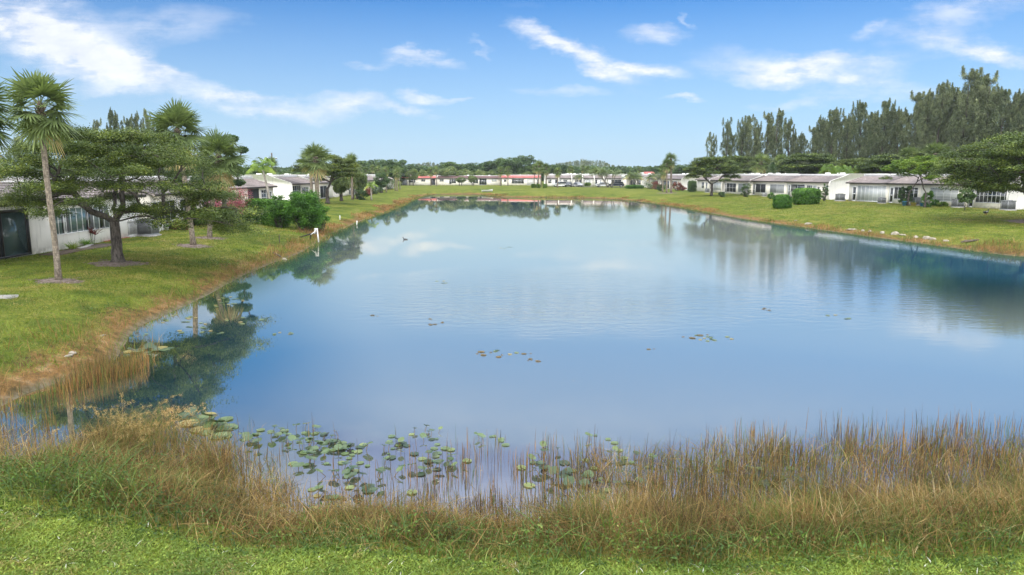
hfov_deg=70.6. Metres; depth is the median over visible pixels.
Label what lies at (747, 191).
shrub
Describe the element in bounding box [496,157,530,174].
broadleaf tree
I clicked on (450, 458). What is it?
water lily
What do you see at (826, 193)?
shrub
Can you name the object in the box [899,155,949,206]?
flame tree
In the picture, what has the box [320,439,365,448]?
water lily
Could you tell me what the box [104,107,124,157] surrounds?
casuarina tree
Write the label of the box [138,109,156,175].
casuarina tree
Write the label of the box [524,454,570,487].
water lily
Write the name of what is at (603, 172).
areca palm
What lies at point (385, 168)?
sabal palm
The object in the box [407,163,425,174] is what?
broadleaf tree
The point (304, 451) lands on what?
water lily
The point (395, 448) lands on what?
water lily
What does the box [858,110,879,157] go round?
casuarina tree
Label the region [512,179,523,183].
window
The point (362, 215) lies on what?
dry grass
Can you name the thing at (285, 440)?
water lily
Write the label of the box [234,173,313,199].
villa
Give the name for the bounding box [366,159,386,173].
broadleaf tree
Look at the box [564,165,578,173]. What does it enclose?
broadleaf tree
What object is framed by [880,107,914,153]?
casuarina tree
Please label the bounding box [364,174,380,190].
villa
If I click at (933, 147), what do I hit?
tree
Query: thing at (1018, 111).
casuarina tree
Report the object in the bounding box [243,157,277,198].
coconut palm
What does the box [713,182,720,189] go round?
window
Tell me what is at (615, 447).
water lily
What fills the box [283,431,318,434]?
water lily
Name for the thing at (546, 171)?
sabal palm
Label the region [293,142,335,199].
sabal palm
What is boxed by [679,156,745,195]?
canopy tree
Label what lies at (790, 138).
casuarina tree
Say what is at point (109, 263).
soil
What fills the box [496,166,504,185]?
sabal palm
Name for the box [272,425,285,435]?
water lily
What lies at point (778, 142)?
casuarina tree
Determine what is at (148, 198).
villa
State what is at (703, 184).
villa
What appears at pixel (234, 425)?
water lily
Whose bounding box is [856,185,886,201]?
sliding door
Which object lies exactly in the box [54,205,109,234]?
window
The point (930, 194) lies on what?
shrub
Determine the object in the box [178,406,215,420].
water lily
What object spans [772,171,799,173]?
broadleaf tree
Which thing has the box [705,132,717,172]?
casuarina tree
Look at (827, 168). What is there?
areca palm
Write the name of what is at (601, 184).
parked car
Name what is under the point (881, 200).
air conditioner
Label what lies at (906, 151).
sabal palm
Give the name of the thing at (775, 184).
villa
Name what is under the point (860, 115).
casuarina tree
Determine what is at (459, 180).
broadleaf tree
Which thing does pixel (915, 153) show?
canopy tree
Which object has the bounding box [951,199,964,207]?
air conditioner
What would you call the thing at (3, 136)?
sabal palm
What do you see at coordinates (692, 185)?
hedge
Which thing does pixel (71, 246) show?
bed plant
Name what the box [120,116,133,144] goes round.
casuarina tree
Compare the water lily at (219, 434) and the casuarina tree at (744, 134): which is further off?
the casuarina tree at (744, 134)
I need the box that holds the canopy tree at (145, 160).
[0,123,271,262]
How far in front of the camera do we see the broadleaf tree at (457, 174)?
257.84 m
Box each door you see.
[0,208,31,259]
[0,210,28,258]
[479,179,486,184]
[527,179,533,184]
[661,181,669,188]
[852,186,856,200]
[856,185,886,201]
[889,187,893,202]
[968,189,974,206]
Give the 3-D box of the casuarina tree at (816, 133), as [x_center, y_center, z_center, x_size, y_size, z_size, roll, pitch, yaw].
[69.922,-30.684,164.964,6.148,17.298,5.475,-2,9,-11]
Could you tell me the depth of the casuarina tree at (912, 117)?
165.76 m
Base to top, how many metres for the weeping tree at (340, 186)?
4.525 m
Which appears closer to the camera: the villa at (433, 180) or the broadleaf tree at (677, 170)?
the villa at (433, 180)
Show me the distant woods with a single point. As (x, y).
(582, 162)
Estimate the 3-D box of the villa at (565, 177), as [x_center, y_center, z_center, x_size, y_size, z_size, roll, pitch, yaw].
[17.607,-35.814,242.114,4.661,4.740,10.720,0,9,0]
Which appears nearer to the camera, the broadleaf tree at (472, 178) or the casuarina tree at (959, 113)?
the casuarina tree at (959, 113)
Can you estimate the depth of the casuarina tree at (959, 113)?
156.20 m
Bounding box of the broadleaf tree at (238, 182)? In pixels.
[196,134,248,225]
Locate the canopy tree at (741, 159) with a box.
[713,155,763,175]
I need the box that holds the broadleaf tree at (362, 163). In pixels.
[356,160,368,173]
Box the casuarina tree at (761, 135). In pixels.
[739,127,763,155]
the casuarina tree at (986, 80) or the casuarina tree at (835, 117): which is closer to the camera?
the casuarina tree at (986, 80)
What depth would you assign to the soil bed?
38.05 m
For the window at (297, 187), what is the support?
in the villa at (288, 184)
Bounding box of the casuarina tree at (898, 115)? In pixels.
[880,107,910,153]
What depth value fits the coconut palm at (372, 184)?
117.39 m
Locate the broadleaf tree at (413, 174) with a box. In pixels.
[404,169,418,185]
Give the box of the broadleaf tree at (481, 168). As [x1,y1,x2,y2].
[476,164,494,173]
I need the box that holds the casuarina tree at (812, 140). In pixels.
[800,125,818,163]
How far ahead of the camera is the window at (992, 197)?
81.42 m
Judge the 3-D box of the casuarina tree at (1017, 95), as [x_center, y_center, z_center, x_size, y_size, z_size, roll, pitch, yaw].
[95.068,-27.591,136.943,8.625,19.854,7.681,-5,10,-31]
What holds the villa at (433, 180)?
on the ground at (346, 207)
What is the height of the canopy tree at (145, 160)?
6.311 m
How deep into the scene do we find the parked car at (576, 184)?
221.58 m
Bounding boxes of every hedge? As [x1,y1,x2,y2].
[242,198,290,226]
[624,185,644,188]
[687,180,696,191]
[772,194,792,208]
[791,187,821,204]
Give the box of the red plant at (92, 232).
[89,226,103,241]
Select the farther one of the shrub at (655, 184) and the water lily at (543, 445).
the shrub at (655, 184)
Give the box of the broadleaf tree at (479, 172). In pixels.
[475,169,488,175]
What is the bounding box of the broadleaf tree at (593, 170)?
[583,167,606,173]
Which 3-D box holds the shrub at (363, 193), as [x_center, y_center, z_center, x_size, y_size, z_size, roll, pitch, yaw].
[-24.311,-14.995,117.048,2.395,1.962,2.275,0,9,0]
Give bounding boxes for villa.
[0,176,145,254]
[0,192,31,259]
[100,173,199,230]
[165,176,277,208]
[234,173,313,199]
[282,174,357,196]
[285,174,332,198]
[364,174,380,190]
[367,174,393,189]
[401,175,429,184]
[431,175,437,184]
[437,175,472,184]
[474,175,499,184]
[501,174,540,184]
[544,174,558,185]
[559,173,571,181]
[572,173,582,185]
[582,173,594,185]
[594,174,603,183]
[604,174,621,183]
[621,174,626,185]
[626,173,652,186]
[648,173,707,189]
[695,174,722,191]
[710,173,754,192]
[725,173,779,194]
[748,173,800,195]
[784,173,883,199]
[846,172,908,202]
[886,174,936,203]
[918,174,966,206]
[967,176,1023,209]
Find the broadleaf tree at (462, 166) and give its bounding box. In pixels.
[434,161,469,171]
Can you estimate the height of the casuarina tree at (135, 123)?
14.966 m
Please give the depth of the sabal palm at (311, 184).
97.88 m
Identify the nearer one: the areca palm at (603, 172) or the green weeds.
the green weeds
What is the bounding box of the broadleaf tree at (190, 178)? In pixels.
[165,163,207,199]
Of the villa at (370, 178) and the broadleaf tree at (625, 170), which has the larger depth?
the broadleaf tree at (625, 170)
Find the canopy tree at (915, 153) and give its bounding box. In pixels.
[892,150,970,173]
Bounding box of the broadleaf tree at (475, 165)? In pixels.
[466,162,484,174]
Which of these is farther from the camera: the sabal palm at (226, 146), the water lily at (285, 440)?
the sabal palm at (226, 146)
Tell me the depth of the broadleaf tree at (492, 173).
261.69 m
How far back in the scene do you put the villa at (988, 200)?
80.90 m
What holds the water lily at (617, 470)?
on the water
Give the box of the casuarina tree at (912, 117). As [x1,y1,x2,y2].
[894,113,934,151]
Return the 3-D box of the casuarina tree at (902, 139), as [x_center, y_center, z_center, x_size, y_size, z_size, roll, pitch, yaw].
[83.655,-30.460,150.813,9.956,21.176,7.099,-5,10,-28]
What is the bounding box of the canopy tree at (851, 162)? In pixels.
[823,157,888,173]
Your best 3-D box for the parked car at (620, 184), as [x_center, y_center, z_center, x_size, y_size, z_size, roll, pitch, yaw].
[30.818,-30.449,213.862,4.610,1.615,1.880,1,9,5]
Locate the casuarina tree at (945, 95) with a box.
[908,79,958,151]
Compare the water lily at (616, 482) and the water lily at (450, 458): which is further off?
the water lily at (450, 458)
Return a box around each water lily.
[123,347,145,355]
[136,342,170,350]
[144,345,172,353]
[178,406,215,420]
[179,412,226,425]
[185,414,214,419]
[189,419,235,431]
[196,416,232,427]
[201,430,232,438]
[203,423,237,429]
[239,432,259,436]
[242,434,261,446]
[251,429,288,437]
[256,428,275,434]
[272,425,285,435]
[274,487,320,506]
[282,432,329,444]
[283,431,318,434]
[287,435,311,453]
[288,449,329,465]
[292,422,320,429]
[292,451,316,467]
[296,437,327,447]
[301,447,343,455]
[305,443,354,454]
[307,437,320,450]
[314,472,366,499]
[316,468,353,488]
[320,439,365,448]
[326,439,349,450]
[328,469,369,498]
[330,430,363,450]
[334,443,354,463]
[337,441,372,455]
[342,461,358,478]
[342,467,356,479]
[352,466,402,486]
[354,437,403,458]
[356,456,390,467]
[358,485,416,503]
[387,427,417,446]
[387,444,402,453]
[388,424,428,444]
[398,463,426,470]
[409,426,442,439]
[410,448,454,462]
[415,457,456,475]
[420,433,439,449]
[424,459,471,472]
[431,446,456,461]
[434,455,467,470]
[474,432,504,439]
[478,433,508,445]
[517,441,569,469]
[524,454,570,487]
[539,465,572,474]
[557,474,588,487]
[564,469,601,486]
[582,446,622,464]
[584,470,611,497]
[585,432,617,443]
[599,480,634,497]
[615,449,652,463]
[615,469,645,481]
[620,455,656,467]
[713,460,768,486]
[745,466,801,481]
[756,456,792,474]
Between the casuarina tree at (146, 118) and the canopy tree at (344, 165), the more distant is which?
the casuarina tree at (146, 118)
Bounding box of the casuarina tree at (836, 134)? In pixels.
[830,120,843,160]
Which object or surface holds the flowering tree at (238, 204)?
on the soil
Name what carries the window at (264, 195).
in the villa at (258, 187)
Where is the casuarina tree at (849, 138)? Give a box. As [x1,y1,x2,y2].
[833,113,861,159]
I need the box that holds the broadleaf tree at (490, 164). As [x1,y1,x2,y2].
[482,159,512,175]
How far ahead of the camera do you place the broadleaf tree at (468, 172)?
263.68 m
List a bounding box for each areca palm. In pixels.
[572,173,583,181]
[588,167,624,186]
[623,171,640,184]
[627,172,644,184]
[646,173,665,183]
[818,163,850,173]
[826,165,854,173]
[839,165,869,173]
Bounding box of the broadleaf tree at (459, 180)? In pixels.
[456,176,465,185]
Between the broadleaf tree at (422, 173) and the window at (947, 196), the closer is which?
the window at (947, 196)
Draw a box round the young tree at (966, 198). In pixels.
[955,189,977,210]
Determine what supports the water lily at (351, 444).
on the water
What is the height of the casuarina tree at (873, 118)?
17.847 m
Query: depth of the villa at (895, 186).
94.96 m
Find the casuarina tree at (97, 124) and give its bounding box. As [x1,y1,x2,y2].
[92,117,106,168]
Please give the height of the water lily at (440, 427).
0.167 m
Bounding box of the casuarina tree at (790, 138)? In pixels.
[777,116,797,164]
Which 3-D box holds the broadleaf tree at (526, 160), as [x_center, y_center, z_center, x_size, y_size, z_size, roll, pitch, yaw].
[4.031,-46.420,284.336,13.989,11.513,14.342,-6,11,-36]
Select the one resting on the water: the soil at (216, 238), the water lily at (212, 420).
the water lily at (212, 420)
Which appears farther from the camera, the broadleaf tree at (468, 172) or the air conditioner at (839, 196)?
the broadleaf tree at (468, 172)
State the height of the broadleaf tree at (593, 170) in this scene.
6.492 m
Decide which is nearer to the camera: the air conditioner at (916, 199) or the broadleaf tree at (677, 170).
the air conditioner at (916, 199)
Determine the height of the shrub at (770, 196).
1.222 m
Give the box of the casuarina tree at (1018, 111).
[992,97,1023,136]
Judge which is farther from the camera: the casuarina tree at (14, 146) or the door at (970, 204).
the casuarina tree at (14, 146)
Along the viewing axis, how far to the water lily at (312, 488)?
11.14 m
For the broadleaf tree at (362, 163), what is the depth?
255.00 m
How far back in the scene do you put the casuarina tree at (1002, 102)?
133.95 m
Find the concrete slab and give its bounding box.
[0,294,18,298]
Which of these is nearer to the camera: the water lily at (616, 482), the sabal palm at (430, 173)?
the water lily at (616, 482)
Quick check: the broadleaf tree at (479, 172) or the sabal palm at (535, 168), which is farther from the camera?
the broadleaf tree at (479, 172)
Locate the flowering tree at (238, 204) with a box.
[208,186,253,221]
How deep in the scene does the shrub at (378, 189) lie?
148.31 m
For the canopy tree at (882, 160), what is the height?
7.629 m
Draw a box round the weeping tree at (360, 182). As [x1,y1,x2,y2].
[350,171,367,198]
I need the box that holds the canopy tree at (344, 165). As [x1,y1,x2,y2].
[288,153,360,203]
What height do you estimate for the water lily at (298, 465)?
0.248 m
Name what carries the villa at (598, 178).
on the ground at (346, 207)
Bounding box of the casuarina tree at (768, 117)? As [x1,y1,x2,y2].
[752,111,776,163]
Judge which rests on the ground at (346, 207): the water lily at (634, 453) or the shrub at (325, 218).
the shrub at (325, 218)
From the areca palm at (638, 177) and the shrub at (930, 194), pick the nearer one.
the shrub at (930, 194)
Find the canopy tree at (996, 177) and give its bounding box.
[926,129,1023,194]
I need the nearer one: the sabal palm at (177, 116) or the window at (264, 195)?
the sabal palm at (177, 116)
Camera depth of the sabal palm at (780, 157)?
153.14 m
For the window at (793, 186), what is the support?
in the villa at (836, 183)
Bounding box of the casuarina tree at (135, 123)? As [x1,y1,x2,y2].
[128,110,143,148]
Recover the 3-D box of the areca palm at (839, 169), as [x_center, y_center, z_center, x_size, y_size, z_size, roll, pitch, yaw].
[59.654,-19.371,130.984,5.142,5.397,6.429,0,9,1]
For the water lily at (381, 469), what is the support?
on the water
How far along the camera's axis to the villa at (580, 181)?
237.45 m
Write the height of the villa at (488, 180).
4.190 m
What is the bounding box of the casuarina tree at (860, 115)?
[839,100,885,165]
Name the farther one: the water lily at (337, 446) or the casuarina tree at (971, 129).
the casuarina tree at (971, 129)
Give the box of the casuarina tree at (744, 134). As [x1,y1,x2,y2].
[739,114,759,165]
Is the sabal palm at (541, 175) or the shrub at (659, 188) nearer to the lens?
the shrub at (659, 188)
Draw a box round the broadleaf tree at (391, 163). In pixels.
[379,159,407,178]
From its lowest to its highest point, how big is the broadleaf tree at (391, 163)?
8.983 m
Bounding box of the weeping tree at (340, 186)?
[329,172,350,200]
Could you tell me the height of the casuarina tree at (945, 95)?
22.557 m
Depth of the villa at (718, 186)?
151.92 m
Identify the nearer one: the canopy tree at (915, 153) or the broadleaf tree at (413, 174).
the canopy tree at (915, 153)
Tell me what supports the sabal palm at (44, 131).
on the soil at (65, 280)
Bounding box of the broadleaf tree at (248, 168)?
[238,165,265,173]
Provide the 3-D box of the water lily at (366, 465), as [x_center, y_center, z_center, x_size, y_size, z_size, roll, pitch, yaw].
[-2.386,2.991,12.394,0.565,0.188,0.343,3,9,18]
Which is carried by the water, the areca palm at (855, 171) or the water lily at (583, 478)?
the water lily at (583, 478)
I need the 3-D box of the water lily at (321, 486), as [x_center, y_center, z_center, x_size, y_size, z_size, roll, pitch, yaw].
[-2.794,3.138,11.512,0.541,0.201,0.937,5,10,27]
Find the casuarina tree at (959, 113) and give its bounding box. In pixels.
[932,87,968,140]
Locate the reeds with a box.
[0,331,1023,526]
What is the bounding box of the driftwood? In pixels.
[961,239,978,242]
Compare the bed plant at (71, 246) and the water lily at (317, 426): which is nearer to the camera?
the water lily at (317, 426)
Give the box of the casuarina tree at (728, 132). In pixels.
[719,117,734,157]
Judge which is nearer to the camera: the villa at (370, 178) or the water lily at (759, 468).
the water lily at (759, 468)
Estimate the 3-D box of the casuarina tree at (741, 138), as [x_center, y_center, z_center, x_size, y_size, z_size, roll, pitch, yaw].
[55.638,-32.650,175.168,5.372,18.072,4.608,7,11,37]
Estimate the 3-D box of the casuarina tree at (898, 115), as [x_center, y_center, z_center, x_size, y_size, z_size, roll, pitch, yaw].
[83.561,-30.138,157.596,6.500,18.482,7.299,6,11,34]
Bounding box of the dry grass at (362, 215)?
[0,192,1023,416]
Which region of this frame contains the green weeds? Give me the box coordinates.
[0,248,1023,574]
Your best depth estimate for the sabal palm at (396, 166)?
177.77 m
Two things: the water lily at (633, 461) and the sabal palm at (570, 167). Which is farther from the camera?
the sabal palm at (570, 167)
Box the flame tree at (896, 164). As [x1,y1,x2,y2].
[878,158,938,205]
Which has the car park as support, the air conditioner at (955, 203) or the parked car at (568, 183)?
the parked car at (568, 183)
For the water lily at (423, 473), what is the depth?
12.14 m
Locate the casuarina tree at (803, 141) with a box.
[796,132,809,172]
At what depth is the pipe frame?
52.72 m
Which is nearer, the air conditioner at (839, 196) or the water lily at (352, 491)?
the water lily at (352, 491)
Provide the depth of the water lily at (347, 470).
11.84 m
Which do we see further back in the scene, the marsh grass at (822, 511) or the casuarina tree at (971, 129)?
the casuarina tree at (971, 129)
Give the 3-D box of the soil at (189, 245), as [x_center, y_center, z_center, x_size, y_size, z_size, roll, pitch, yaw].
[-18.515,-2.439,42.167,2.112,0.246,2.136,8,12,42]
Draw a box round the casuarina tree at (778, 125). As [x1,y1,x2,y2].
[757,108,787,171]
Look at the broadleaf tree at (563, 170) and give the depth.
294.90 m
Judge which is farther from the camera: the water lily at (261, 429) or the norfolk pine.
the norfolk pine
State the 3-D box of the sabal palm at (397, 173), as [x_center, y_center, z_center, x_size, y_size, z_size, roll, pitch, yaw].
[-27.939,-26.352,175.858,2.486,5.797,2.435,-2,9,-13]
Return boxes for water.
[0,194,1023,528]
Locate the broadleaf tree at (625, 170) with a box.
[618,168,644,173]
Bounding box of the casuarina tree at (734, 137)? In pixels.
[717,133,738,156]
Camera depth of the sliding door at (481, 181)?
255.71 m
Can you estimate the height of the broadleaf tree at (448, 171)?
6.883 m
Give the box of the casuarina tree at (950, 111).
[934,85,967,151]
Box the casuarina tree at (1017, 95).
[989,88,1023,157]
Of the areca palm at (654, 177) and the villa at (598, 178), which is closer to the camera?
the areca palm at (654, 177)
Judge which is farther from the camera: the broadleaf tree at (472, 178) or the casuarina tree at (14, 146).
the broadleaf tree at (472, 178)
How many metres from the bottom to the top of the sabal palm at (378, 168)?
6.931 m
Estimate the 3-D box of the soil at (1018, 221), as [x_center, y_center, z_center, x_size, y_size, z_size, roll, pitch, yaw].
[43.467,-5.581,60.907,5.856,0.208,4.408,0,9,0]
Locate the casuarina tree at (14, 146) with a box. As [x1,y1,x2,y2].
[2,136,21,174]
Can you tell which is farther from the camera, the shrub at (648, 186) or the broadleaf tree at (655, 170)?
the broadleaf tree at (655, 170)
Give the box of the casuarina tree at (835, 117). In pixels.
[809,107,852,160]
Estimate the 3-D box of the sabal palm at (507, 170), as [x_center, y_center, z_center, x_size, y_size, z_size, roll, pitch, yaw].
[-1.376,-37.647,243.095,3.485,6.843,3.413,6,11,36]
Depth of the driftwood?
49.33 m
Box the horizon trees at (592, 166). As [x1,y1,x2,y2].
[0,162,809,180]
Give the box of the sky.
[0,0,1023,167]
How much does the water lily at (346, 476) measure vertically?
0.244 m
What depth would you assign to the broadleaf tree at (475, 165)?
293.30 m
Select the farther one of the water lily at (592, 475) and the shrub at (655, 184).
the shrub at (655, 184)
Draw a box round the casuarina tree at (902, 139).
[889,90,931,154]
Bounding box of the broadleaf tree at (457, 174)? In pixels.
[453,170,465,175]
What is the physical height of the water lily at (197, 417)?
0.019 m
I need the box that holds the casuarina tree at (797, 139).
[790,135,799,172]
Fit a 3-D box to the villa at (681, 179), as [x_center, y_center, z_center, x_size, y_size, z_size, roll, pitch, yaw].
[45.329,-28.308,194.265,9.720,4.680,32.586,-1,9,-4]
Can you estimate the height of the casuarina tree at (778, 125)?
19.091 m
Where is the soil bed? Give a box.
[38,243,110,255]
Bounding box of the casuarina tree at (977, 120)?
[948,88,994,143]
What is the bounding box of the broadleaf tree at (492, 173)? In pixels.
[485,170,497,175]
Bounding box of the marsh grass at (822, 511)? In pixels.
[0,392,1023,570]
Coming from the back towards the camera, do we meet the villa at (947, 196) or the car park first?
the car park
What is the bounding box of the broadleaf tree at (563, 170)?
[547,164,567,173]
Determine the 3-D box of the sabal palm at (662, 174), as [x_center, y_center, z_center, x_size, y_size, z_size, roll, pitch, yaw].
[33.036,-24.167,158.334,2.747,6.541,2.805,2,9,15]
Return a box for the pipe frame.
[299,228,318,241]
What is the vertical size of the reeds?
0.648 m
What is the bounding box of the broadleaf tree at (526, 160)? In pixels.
[511,155,536,174]
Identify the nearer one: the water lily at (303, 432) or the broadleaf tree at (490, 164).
the water lily at (303, 432)
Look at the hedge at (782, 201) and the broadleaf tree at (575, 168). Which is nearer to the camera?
the hedge at (782, 201)
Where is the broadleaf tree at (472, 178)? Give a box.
[467,175,477,185]
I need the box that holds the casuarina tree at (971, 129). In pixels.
[958,74,1007,148]
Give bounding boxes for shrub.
[185,207,203,225]
[264,193,289,227]
[276,189,326,230]
[316,206,332,231]
[354,189,368,199]
[369,185,383,193]
[387,180,399,188]
[642,181,658,188]
[650,181,661,189]
[656,184,665,190]
[672,181,681,190]
[740,183,751,196]
[767,192,774,198]
[821,183,828,200]
[897,185,912,204]
[921,190,933,206]
[930,199,939,205]
[936,201,948,206]
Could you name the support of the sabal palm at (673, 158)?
on the ground at (346, 207)
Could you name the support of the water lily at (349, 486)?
on the water
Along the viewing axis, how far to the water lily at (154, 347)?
20.27 m
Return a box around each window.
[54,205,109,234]
[62,209,66,232]
[261,189,267,198]
[293,185,300,192]
[302,187,308,195]
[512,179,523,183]
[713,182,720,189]
[790,184,804,191]
[893,187,918,198]
[930,187,958,201]
[975,190,1006,203]
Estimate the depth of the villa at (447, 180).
255.31 m
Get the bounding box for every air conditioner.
[127,220,137,236]
[136,218,161,236]
[834,193,845,200]
[877,197,885,203]
[910,197,920,205]
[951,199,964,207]
[999,200,1016,210]
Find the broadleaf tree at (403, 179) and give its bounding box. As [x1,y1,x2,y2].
[393,166,407,184]
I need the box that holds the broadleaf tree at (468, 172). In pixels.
[461,169,475,175]
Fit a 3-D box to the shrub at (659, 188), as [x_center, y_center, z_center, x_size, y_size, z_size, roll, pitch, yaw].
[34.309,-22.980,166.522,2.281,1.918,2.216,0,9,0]
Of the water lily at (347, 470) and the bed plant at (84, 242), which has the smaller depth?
the water lily at (347, 470)
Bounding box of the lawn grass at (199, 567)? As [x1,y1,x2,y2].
[0,495,1023,574]
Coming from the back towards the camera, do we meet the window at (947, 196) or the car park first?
the car park
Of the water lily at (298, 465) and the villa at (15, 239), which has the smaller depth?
the water lily at (298, 465)
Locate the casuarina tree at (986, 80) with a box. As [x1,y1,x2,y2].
[962,70,1016,147]
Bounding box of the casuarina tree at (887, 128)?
[880,110,904,152]
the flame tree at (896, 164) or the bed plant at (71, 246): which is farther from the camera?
the flame tree at (896, 164)
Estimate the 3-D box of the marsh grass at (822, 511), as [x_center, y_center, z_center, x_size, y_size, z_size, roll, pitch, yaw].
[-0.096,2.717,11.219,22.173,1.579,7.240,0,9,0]
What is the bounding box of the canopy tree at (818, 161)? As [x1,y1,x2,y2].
[766,152,836,173]
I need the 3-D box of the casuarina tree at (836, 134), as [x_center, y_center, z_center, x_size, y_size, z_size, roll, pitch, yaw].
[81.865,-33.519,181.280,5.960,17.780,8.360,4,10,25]
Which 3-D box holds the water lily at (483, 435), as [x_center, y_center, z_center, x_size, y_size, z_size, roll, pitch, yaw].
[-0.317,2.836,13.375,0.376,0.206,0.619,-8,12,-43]
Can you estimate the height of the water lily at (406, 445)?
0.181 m
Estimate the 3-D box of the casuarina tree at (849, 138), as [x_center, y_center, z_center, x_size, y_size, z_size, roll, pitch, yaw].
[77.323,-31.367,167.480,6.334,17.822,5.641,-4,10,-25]
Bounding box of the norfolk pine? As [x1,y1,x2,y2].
[766,162,778,173]
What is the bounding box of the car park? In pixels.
[547,186,623,187]
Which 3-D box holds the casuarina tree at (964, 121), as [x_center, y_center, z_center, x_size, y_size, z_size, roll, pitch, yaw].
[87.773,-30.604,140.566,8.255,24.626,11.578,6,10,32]
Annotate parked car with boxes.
[552,181,565,186]
[565,181,571,186]
[573,182,582,186]
[595,182,609,186]
[609,182,623,186]
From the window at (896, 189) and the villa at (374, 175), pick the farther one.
the villa at (374, 175)
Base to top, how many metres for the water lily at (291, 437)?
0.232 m
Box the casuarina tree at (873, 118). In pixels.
[857,111,886,157]
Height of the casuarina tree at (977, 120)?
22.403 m
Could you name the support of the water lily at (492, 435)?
on the water
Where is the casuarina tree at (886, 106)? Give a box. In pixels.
[859,98,900,157]
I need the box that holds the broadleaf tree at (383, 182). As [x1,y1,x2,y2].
[373,172,390,192]
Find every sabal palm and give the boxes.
[0,67,85,279]
[0,80,33,183]
[142,97,211,244]
[192,124,251,237]
[265,156,280,174]
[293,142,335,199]
[298,151,312,192]
[342,152,361,199]
[362,166,369,173]
[370,163,374,173]
[374,165,380,173]
[381,166,389,191]
[391,165,398,190]
[393,168,401,190]
[427,167,433,185]
[431,166,438,185]
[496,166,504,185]
[504,165,511,185]
[530,164,538,183]
[533,159,542,183]
[540,162,544,186]
[541,162,551,183]
[553,167,561,187]
[567,165,574,173]
[658,164,665,191]
[661,158,671,192]
[662,151,678,192]
[745,153,771,173]
[770,153,790,172]
[896,146,921,158]
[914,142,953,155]
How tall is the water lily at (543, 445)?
0.264 m
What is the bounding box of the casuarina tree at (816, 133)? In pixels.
[801,114,829,163]
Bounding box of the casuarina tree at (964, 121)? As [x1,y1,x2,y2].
[941,65,983,150]
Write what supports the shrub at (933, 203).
on the ground at (346, 207)
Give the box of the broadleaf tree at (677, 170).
[673,164,690,173]
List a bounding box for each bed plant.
[63,240,87,248]
[78,238,97,244]
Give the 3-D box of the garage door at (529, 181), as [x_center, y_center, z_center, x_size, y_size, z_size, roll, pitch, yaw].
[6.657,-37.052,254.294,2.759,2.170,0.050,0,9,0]
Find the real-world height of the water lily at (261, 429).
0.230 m
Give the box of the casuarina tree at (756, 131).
[742,117,764,166]
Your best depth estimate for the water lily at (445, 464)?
12.22 m
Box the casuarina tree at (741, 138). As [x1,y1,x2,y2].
[729,115,751,170]
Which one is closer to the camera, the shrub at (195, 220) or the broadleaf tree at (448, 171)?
the shrub at (195, 220)
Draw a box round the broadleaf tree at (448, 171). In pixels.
[434,166,462,177]
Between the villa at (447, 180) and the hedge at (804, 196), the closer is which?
the hedge at (804, 196)
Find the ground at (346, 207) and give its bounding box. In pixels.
[0,181,1023,574]
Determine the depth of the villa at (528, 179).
254.30 m
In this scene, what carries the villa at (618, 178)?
on the ground at (346, 207)
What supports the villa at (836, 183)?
on the ground at (346, 207)
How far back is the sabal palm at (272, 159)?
147.71 m
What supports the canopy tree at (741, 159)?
on the ground at (346, 207)
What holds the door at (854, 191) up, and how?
in the villa at (869, 187)
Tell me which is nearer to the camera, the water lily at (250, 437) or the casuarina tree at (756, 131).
the water lily at (250, 437)
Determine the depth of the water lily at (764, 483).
11.76 m
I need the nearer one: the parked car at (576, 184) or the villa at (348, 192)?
the villa at (348, 192)
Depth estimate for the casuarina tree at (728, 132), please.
175.41 m
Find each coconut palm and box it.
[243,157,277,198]
[364,181,377,199]
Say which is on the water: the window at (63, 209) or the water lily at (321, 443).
the water lily at (321, 443)
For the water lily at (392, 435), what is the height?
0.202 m
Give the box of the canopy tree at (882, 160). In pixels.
[854,153,905,173]
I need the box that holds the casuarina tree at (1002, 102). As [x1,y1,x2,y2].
[981,86,1023,142]
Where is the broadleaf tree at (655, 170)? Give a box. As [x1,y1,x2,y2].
[643,167,659,173]
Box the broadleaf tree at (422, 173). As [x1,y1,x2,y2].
[417,169,427,176]
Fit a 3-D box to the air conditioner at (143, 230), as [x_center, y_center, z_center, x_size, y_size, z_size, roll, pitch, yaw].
[-23.739,-3.857,47.136,1.200,1.266,1.200,0,9,0]
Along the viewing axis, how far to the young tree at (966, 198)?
76.69 m
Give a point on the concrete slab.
(7, 296)
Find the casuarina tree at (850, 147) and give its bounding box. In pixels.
[832,118,865,158]
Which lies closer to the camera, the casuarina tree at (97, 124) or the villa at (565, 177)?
the casuarina tree at (97, 124)
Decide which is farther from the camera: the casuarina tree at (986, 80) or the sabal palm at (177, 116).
the casuarina tree at (986, 80)
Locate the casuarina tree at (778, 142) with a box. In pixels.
[764,124,780,168]
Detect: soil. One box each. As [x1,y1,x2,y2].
[33,277,82,283]
[83,259,148,266]
[171,243,210,247]
[195,236,226,239]
[1005,219,1023,222]
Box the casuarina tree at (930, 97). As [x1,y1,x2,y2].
[901,88,940,151]
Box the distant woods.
[418,159,614,166]
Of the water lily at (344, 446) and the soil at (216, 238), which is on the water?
the water lily at (344, 446)
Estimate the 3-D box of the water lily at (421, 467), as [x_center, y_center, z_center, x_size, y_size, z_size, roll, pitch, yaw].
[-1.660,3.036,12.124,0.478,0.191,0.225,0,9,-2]
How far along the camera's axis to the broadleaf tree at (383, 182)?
159.24 m
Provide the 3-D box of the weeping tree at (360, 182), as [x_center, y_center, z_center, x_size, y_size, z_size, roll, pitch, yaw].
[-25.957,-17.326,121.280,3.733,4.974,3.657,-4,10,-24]

